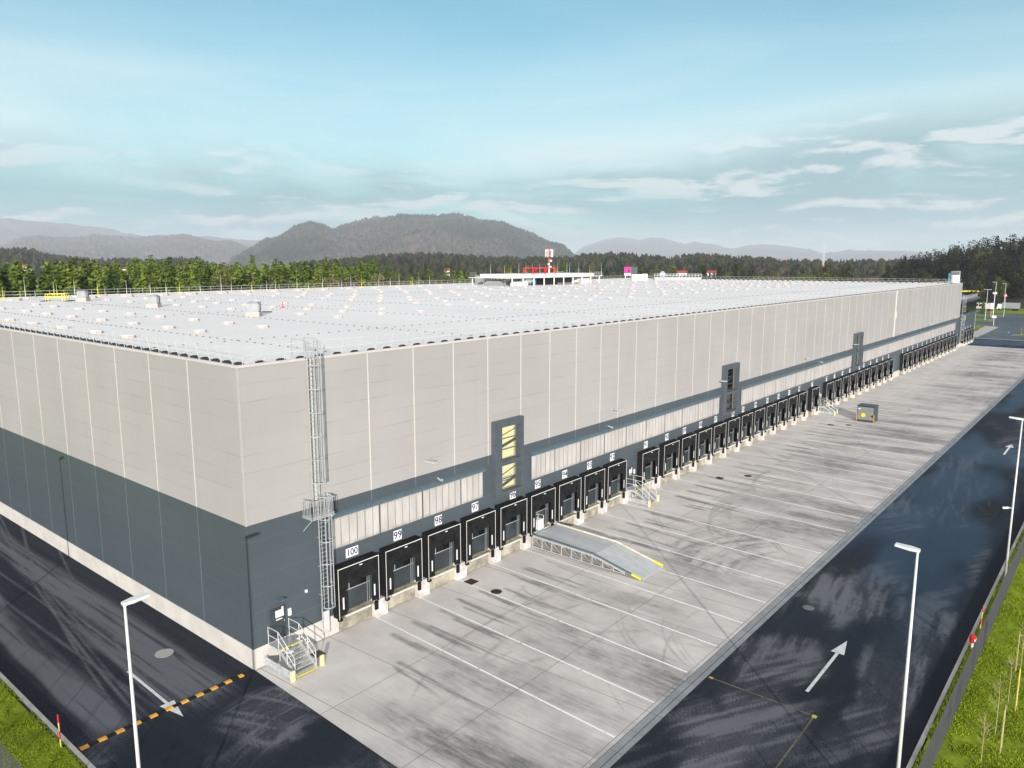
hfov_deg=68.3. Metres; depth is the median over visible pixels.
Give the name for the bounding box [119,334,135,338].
roof skylight
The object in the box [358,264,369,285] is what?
spruce tree
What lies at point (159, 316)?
roof skylight
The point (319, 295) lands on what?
lightning conductor
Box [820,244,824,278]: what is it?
lattice mast
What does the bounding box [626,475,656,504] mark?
door steps
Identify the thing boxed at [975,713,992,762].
sapling
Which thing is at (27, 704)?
kerb
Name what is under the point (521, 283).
air duct
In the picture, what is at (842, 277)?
pine tree
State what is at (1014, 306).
parked truck
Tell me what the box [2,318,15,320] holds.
roof skylight
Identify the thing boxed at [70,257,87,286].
spruce tree
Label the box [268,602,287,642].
door
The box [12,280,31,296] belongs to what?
spruce tree
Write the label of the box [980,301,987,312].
spruce tree
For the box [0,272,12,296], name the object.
spruce tree
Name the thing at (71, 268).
spruce tree
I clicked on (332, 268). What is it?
spruce tree
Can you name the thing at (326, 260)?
spruce tree
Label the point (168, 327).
roof skylight
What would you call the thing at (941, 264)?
slope wood
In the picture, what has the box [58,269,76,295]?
spruce tree
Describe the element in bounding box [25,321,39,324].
roof skylight
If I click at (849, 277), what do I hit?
pine tree
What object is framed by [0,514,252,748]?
asphalt lane
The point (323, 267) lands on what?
spruce tree
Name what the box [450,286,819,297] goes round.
lightning conductor
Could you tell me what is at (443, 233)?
wooded hill
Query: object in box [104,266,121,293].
spruce tree
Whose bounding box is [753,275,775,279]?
leafy tree
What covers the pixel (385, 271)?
spruce tree
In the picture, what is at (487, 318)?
lightning conductor
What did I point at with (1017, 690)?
stake
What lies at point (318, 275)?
spruce tree
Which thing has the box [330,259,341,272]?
spruce tree
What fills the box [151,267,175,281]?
leafy tree
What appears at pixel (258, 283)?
spruce tree
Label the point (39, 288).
spruce tree
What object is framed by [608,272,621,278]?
leafy tree
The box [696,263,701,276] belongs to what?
pine tree
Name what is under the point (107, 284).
spruce tree
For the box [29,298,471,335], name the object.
lightning conductor
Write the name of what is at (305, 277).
spruce tree
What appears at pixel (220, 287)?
bare tree
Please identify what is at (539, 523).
roll container
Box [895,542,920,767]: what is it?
street lamp
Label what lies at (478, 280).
roof hatch box
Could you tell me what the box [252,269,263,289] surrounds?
spruce tree
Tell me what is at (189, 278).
spruce tree
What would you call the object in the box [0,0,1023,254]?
sky
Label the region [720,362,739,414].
bay window
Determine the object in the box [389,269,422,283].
leafy tree
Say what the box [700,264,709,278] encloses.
pine tree
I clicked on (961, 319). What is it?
cage ladder
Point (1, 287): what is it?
spruce tree
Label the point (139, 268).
spruce tree
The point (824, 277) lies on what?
leafy tree
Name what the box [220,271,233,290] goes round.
spruce tree
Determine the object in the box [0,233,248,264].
wooded hills
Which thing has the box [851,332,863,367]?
bay window
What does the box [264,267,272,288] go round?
spruce tree
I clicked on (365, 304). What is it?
lightning conductor
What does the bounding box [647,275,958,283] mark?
roof guard rail
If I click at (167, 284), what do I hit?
spruce tree
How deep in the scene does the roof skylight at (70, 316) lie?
80.36 m
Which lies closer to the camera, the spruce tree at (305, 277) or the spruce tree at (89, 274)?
the spruce tree at (89, 274)
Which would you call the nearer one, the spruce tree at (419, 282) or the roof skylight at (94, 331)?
the roof skylight at (94, 331)
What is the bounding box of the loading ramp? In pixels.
[532,523,663,580]
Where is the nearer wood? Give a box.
[377,268,991,305]
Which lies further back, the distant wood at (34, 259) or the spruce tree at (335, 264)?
the distant wood at (34, 259)
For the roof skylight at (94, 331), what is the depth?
62.77 m
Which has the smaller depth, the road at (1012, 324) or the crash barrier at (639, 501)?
the crash barrier at (639, 501)
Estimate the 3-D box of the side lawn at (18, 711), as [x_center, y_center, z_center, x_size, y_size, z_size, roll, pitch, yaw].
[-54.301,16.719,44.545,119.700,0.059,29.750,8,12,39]
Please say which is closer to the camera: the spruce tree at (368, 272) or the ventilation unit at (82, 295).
the ventilation unit at (82, 295)
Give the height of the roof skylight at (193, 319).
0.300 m
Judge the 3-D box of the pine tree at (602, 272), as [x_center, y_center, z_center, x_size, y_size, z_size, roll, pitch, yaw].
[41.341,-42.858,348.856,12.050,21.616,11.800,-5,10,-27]
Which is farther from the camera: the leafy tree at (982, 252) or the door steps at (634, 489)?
the leafy tree at (982, 252)
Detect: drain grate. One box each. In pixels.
[310,650,325,657]
[464,579,478,584]
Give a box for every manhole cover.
[155,649,173,657]
[491,589,501,593]
[802,605,814,609]
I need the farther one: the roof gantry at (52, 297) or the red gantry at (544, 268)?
the red gantry at (544, 268)
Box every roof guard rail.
[0,317,243,363]
[4,275,627,297]
[233,279,961,364]
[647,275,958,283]
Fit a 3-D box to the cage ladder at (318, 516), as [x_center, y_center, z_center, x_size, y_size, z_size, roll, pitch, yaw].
[-12.335,6.675,46.732,2.078,18.975,1.746,8,12,39]
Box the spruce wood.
[26,274,393,292]
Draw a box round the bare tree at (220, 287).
[209,280,235,290]
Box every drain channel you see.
[589,375,1022,767]
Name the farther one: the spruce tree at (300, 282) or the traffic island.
the traffic island
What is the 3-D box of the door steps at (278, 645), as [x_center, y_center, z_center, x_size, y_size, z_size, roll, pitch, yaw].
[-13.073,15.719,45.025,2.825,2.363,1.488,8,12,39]
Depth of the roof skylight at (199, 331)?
63.48 m
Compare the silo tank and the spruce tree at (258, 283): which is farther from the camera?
the silo tank
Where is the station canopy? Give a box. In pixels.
[962,290,978,296]
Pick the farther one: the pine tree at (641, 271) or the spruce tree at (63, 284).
the pine tree at (641, 271)
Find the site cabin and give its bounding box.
[856,403,878,422]
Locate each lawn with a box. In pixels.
[0,683,82,767]
[916,542,1023,767]
[976,308,1023,313]
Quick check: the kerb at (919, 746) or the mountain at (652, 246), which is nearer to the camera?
the kerb at (919, 746)
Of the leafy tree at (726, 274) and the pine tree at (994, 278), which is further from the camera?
the pine tree at (994, 278)
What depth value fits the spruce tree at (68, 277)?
144.48 m
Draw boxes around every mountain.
[0,218,259,246]
[574,237,946,262]
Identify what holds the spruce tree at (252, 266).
on the ground at (271, 267)
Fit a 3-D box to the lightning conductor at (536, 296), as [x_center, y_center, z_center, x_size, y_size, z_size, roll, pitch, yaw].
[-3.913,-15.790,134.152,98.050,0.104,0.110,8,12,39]
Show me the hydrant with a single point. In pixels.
(972, 638)
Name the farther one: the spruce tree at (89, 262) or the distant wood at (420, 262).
the distant wood at (420, 262)
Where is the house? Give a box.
[674,271,686,276]
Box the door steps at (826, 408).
[819,398,837,414]
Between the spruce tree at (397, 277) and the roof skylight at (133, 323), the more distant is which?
the spruce tree at (397, 277)
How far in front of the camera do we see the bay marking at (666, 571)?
56.82 m
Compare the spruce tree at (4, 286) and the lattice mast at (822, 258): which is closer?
the spruce tree at (4, 286)
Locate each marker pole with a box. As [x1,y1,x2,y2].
[57,714,61,746]
[980,606,983,629]
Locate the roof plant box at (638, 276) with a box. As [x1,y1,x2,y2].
[631,274,646,279]
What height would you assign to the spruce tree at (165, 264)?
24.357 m
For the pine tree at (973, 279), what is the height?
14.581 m
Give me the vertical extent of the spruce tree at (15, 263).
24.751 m
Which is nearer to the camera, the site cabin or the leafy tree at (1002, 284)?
the site cabin
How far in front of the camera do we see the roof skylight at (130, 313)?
84.80 m
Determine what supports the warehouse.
on the ground at (271, 267)
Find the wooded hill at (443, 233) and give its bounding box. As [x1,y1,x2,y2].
[225,212,574,266]
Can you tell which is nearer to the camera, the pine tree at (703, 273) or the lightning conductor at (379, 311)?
the lightning conductor at (379, 311)
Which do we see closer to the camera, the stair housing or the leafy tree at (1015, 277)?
the stair housing
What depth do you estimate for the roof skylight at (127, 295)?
128.08 m
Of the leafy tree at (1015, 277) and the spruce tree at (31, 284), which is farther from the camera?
the leafy tree at (1015, 277)
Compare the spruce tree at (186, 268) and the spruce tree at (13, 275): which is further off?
the spruce tree at (186, 268)
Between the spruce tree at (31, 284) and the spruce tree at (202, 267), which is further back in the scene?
the spruce tree at (202, 267)
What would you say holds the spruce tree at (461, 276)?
on the ground at (271, 267)
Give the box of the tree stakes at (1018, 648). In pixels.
[1015,631,1023,669]
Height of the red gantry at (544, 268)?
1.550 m
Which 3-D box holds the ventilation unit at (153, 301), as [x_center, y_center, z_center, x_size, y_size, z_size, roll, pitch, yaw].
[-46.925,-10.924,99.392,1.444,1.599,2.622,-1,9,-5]
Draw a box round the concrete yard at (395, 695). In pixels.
[255,345,1023,767]
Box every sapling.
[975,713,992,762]
[989,675,1008,734]
[1004,655,1021,701]
[1014,623,1023,668]
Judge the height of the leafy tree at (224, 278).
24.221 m
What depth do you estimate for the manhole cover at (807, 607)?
52.86 m
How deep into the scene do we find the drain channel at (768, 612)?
50.40 m
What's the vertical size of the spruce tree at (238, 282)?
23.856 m
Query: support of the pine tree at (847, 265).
on the ground at (271, 267)
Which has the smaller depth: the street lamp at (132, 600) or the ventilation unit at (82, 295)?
the street lamp at (132, 600)
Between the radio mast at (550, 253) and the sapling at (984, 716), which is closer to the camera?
the sapling at (984, 716)
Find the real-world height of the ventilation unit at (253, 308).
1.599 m
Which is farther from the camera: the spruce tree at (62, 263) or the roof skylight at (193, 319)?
the spruce tree at (62, 263)
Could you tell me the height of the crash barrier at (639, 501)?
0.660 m
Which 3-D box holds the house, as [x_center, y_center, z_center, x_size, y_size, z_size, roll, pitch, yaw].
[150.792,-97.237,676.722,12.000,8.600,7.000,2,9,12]
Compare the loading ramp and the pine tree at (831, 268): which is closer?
the loading ramp
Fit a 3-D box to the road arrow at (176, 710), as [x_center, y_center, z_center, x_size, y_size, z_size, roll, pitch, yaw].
[-20.117,17.336,42.406,6.900,0.001,0.800,8,12,39]
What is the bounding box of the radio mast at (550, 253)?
[545,249,552,272]
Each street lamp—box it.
[121,592,149,767]
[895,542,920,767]
[1002,416,1023,579]
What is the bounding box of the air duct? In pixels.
[510,278,534,285]
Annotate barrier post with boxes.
[320,654,324,666]
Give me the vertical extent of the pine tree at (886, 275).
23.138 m
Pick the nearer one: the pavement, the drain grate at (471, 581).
the drain grate at (471, 581)
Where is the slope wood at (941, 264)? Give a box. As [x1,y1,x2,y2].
[893,234,1023,299]
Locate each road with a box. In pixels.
[78,339,1023,767]
[974,313,1023,339]
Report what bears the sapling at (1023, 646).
on the lawn at (957, 760)
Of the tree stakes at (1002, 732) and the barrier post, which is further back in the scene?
the barrier post
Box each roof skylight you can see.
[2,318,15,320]
[4,298,22,300]
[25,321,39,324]
[41,312,52,314]
[55,325,70,328]
[64,315,76,317]
[88,329,103,333]
[94,318,107,320]
[119,294,133,296]
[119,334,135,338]
[124,312,135,314]
[126,321,139,324]
[153,315,165,317]
[155,293,168,295]
[161,325,175,328]
[184,292,197,294]
[187,318,199,320]
[191,329,206,332]
[215,291,227,293]
[221,321,234,324]
[255,324,268,327]
[332,315,342,317]
[375,312,385,314]
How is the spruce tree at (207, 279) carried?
on the ground at (271, 267)
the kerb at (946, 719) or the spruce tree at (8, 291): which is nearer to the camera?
the kerb at (946, 719)
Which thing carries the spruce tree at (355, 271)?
on the ground at (271, 267)
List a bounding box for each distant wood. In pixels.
[0,246,229,276]
[277,251,936,279]
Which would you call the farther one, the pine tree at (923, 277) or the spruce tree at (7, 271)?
the pine tree at (923, 277)
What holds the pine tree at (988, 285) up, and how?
on the wooded slope at (1010, 299)
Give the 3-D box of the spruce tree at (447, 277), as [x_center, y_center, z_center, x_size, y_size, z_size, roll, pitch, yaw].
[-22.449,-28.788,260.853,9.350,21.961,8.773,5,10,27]
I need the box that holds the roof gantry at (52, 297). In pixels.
[40,293,74,301]
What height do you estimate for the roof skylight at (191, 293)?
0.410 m
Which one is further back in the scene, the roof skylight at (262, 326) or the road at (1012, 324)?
the road at (1012, 324)
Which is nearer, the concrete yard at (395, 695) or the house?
the concrete yard at (395, 695)
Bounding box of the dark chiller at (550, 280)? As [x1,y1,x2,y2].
[536,277,571,284]
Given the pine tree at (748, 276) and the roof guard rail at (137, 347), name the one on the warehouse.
the roof guard rail at (137, 347)
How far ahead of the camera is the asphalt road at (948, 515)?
44.20 m
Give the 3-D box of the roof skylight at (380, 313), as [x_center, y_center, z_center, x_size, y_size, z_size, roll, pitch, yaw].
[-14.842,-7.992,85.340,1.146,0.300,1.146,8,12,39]
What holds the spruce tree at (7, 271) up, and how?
on the ground at (271, 267)
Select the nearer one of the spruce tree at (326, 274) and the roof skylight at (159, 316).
the roof skylight at (159, 316)
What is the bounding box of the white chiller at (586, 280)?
[574,278,589,282]
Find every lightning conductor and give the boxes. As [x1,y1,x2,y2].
[0,281,785,324]
[5,312,334,352]
[13,280,690,308]
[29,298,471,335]
[134,296,582,324]
[153,283,893,347]
[203,293,647,315]
[263,290,710,309]
[334,289,755,304]
[387,287,792,300]
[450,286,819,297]
[457,284,845,294]
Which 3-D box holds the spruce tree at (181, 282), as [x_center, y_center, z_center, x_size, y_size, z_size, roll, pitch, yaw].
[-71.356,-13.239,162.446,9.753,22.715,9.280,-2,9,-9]
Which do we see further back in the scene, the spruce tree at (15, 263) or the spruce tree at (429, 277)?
the spruce tree at (429, 277)
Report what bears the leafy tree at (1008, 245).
on the wooded slope at (1010, 299)
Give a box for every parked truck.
[976,303,993,310]
[997,302,1020,310]
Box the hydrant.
[969,634,976,648]
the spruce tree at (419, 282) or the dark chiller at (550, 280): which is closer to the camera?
the dark chiller at (550, 280)
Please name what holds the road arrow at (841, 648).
on the asphalt road at (948, 515)
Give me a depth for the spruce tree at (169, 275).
168.09 m
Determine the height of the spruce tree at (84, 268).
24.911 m
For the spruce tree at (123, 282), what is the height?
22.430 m
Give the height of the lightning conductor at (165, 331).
0.104 m
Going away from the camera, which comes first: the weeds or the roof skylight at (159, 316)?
the weeds
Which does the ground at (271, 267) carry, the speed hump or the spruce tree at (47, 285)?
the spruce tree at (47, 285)
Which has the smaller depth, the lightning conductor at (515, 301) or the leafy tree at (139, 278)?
the lightning conductor at (515, 301)
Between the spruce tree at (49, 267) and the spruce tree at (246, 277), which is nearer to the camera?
the spruce tree at (49, 267)
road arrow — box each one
[127,671,182,715]
[806,641,846,691]
[1003,444,1013,454]
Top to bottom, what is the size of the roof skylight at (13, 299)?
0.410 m
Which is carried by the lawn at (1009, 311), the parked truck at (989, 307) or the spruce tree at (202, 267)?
the parked truck at (989, 307)
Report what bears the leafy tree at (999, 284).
on the wooded slope at (1010, 299)
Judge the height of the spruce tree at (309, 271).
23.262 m
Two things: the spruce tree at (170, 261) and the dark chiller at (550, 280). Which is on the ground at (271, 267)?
the spruce tree at (170, 261)
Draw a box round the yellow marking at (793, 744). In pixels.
[713,678,813,767]
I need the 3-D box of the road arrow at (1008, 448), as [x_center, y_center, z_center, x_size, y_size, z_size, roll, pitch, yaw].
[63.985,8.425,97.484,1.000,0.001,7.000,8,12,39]
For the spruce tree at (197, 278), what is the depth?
164.21 m
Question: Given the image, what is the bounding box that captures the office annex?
[957,293,979,348]
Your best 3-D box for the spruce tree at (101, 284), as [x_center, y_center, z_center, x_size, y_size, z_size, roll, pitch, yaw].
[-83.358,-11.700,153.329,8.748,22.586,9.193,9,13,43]
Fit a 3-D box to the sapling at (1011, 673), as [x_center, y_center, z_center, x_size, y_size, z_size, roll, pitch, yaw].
[26.886,15.921,40.728,1.158,2.779,0.602,-3,10,-18]
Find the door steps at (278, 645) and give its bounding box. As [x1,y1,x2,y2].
[267,618,317,678]
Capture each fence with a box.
[0,742,22,767]
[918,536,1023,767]
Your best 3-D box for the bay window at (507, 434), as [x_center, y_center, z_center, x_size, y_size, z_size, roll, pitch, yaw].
[-0.511,5.855,61.424,1.400,7.400,4.480,8,12,39]
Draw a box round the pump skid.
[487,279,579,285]
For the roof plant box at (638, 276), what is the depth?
245.13 m
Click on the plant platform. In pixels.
(515, 276)
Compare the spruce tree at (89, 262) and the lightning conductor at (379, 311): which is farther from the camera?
the spruce tree at (89, 262)
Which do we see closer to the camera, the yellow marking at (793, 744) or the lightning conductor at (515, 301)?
the yellow marking at (793, 744)
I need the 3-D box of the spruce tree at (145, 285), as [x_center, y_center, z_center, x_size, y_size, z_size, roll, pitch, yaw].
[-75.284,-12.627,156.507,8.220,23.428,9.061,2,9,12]
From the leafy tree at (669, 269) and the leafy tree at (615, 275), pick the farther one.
the leafy tree at (615, 275)
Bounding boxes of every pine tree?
[598,268,605,278]
[637,264,643,273]
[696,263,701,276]
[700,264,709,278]
[701,267,706,278]
[714,267,722,278]
[732,264,739,278]
[738,267,746,279]
[746,269,753,279]
[826,265,833,280]
[837,267,846,280]
[844,263,852,280]
[845,266,854,280]
[880,265,893,281]
[889,267,894,281]
[920,269,927,281]
[965,253,980,273]
[967,275,981,301]
[977,274,987,300]
[986,283,992,299]
[989,275,1003,298]
[1013,271,1023,297]
[1019,250,1023,269]
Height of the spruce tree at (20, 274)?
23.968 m
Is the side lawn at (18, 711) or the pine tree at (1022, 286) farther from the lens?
the pine tree at (1022, 286)
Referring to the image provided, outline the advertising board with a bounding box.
[624,267,637,277]
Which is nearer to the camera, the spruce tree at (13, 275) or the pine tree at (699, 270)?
the spruce tree at (13, 275)
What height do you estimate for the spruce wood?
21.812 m
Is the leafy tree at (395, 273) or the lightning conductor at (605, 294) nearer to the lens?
the lightning conductor at (605, 294)
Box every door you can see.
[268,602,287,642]
[626,465,632,487]
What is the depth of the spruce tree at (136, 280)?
156.35 m
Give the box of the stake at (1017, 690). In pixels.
[1014,669,1020,711]
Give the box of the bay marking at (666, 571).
[377,381,996,736]
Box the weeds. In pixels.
[912,528,1023,767]
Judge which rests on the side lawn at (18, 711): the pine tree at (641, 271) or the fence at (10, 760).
the fence at (10, 760)
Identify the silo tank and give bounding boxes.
[948,271,960,282]
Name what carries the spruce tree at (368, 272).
on the ground at (271, 267)
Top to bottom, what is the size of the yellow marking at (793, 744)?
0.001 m
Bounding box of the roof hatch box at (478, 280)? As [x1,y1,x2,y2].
[475,275,484,283]
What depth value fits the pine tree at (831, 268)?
324.19 m
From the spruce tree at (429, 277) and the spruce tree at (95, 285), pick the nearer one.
the spruce tree at (95, 285)
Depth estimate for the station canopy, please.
363.59 m
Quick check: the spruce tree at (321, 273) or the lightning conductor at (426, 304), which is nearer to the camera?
the lightning conductor at (426, 304)
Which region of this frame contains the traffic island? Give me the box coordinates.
[974,314,1023,335]
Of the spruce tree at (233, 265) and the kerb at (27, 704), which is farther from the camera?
the spruce tree at (233, 265)
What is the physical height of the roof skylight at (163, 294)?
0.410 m
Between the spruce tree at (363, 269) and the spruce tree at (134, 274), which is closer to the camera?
the spruce tree at (134, 274)
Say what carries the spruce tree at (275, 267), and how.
on the ground at (271, 267)
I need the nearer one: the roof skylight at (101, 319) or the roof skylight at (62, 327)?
the roof skylight at (62, 327)
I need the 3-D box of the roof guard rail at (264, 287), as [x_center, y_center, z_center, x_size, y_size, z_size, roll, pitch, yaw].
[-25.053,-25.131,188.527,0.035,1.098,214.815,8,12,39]
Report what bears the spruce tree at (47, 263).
on the ground at (271, 267)
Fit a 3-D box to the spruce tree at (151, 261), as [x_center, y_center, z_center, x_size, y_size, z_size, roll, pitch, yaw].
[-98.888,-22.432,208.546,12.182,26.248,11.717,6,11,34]
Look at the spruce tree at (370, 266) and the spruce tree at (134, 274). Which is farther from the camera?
the spruce tree at (370, 266)
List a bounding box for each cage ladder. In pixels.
[291,337,335,634]
[958,295,966,346]
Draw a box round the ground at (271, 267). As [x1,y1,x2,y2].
[1,267,1023,767]
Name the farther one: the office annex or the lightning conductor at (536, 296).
the office annex
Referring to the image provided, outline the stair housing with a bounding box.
[653,274,701,279]
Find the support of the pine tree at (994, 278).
on the wooded slope at (1010, 299)
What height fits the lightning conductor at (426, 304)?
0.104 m
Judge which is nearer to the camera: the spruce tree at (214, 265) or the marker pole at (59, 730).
the marker pole at (59, 730)
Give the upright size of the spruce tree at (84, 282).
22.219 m
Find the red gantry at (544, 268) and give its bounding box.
[523,267,555,273]
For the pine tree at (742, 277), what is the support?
on the ground at (271, 267)
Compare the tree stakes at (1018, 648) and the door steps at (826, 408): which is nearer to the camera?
the tree stakes at (1018, 648)
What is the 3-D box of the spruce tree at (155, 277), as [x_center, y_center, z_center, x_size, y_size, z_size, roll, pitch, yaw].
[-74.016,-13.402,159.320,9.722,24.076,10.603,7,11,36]
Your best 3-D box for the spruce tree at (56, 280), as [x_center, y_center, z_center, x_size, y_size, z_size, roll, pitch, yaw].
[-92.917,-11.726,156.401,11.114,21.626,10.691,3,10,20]
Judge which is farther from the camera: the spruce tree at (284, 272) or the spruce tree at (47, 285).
the spruce tree at (284, 272)
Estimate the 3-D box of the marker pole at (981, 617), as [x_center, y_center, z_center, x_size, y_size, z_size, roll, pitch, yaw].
[30.509,15.229,49.081,0.069,1.598,0.070,8,-4,39]
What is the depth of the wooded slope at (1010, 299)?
404.94 m
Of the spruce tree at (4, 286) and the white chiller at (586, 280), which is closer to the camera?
the spruce tree at (4, 286)
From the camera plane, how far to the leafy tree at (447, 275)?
252.55 m
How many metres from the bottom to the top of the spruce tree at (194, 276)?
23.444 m
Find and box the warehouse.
[0,278,962,669]
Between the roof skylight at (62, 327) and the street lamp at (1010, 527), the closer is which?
the street lamp at (1010, 527)
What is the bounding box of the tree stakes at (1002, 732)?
[999,705,1006,753]
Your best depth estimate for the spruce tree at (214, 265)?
179.17 m
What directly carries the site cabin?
on the concrete yard at (395, 695)
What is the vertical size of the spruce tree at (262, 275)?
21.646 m
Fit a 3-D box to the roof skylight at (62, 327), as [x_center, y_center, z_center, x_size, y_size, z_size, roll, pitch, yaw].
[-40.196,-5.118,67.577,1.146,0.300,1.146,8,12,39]
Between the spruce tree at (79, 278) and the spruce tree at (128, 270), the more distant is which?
the spruce tree at (128, 270)
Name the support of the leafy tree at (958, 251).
on the wooded slope at (1010, 299)
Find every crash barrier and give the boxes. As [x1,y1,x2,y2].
[264,656,295,682]
[627,497,650,506]
[818,410,834,415]
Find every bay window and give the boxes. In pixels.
[491,415,523,497]
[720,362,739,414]
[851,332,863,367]
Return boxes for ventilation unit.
[76,290,90,300]
[146,295,161,307]
[246,301,262,316]
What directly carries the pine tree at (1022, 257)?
on the wooded slope at (1010, 299)
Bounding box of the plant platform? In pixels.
[469,271,601,286]
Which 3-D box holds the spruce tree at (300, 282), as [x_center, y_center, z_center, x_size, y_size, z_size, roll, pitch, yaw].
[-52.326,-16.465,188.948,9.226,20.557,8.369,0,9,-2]
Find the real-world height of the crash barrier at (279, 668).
0.660 m
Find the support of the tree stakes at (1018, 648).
on the lawn at (957, 760)
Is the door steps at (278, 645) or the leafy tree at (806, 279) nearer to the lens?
the door steps at (278, 645)
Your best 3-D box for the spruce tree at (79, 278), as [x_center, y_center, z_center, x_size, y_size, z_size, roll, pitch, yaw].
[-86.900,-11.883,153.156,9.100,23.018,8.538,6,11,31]
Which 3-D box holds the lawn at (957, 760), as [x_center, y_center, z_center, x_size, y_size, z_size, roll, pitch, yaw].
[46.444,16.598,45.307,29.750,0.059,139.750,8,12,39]
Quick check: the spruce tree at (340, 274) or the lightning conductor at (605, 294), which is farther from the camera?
the spruce tree at (340, 274)
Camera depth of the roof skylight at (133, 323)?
71.57 m
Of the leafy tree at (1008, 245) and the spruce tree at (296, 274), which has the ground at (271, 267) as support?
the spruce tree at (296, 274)
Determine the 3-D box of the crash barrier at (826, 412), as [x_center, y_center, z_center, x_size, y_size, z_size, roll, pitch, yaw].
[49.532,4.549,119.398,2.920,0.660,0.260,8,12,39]
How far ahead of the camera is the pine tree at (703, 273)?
287.84 m
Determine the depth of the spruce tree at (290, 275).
198.87 m
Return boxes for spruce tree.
[0,268,14,296]
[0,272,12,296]
[0,273,6,297]
[0,274,10,296]
[3,264,13,293]
[8,269,19,294]
[10,260,26,281]
[10,263,30,296]
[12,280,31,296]
[21,272,35,296]
[24,264,34,277]
[33,276,46,295]
[34,268,57,295]
[39,265,56,293]
[41,261,53,287]
[52,275,61,294]
[56,261,66,273]
[56,268,80,295]
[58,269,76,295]
[67,263,78,291]
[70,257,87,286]
[74,268,84,289]
[79,259,89,286]
[80,272,92,294]
[85,260,93,276]
[86,268,94,291]
[88,263,109,294]
[93,271,106,294]
[101,267,107,288]
[103,277,110,293]
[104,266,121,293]
[113,266,121,283]
[117,270,129,293]
[123,262,132,279]
[127,267,141,292]
[129,257,139,287]
[131,263,141,286]
[131,275,142,293]
[135,266,151,292]
[145,255,154,270]
[149,263,166,292]
[149,278,160,292]
[161,265,176,292]
[162,278,171,291]
[163,262,171,273]
[165,257,177,273]
[173,270,188,291]
[176,259,185,276]
[183,261,189,277]
[185,266,199,291]
[185,268,203,291]
[190,270,204,291]
[193,256,200,269]
[195,259,204,273]
[199,264,219,290]
[211,264,220,289]
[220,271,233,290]
[229,264,238,285]
[230,264,250,289]
[236,269,253,289]
[246,255,257,275]
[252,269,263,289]
[252,270,263,289]
[259,273,267,288]
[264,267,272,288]
[271,258,279,272]
[271,265,293,288]
[283,267,291,288]
[286,264,297,285]
[292,262,302,284]
[294,277,303,287]
[297,261,311,287]
[307,266,313,286]
[312,264,324,287]
[316,263,325,284]
[321,256,331,277]
[321,265,329,280]
[322,262,327,278]
[329,267,338,286]
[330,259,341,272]
[331,270,338,284]
[338,272,343,286]
[342,266,353,286]
[351,266,360,284]
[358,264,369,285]
[364,265,373,279]
[366,257,377,277]
[381,265,392,285]
[394,270,402,284]
[414,272,422,284]
[425,265,432,283]
[441,268,450,283]
[458,270,464,282]
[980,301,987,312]
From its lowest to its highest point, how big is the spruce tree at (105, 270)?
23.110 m
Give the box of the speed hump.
[79,674,243,750]
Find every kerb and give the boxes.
[0,672,95,767]
[906,522,1023,767]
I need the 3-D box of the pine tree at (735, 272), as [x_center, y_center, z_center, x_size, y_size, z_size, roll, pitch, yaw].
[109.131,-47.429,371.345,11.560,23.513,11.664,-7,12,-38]
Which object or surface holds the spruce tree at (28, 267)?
on the ground at (271, 267)
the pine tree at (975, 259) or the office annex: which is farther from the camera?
the pine tree at (975, 259)
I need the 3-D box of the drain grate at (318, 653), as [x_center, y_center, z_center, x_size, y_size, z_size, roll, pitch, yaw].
[-11.971,16.672,46.597,0.680,0.080,0.680,8,12,39]
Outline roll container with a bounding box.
[536,514,543,530]
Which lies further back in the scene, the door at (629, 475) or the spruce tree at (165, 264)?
the spruce tree at (165, 264)
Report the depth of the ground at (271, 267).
42.01 m
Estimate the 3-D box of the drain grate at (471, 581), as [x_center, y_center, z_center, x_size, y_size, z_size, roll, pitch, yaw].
[-3.085,14.974,57.149,0.840,0.062,0.840,8,12,39]
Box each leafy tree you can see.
[124,270,158,293]
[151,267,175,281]
[209,262,244,290]
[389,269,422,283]
[430,270,451,283]
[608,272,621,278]
[647,263,678,277]
[724,270,734,278]
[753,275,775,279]
[794,271,817,280]
[816,270,837,280]
[954,247,966,261]
[973,246,991,262]
[988,279,1011,295]
[992,276,1006,299]
[998,242,1013,252]
[1009,272,1021,286]
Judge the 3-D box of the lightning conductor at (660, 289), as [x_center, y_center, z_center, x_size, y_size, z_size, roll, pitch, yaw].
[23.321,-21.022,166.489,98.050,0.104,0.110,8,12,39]
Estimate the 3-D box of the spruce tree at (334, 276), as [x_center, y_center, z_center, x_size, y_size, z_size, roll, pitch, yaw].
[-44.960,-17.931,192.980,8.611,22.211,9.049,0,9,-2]
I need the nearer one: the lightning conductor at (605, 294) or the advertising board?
the lightning conductor at (605, 294)
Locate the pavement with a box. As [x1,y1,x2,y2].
[974,326,1023,340]
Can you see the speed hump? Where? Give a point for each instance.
(96, 741)
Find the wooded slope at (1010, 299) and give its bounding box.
[927,254,1023,307]

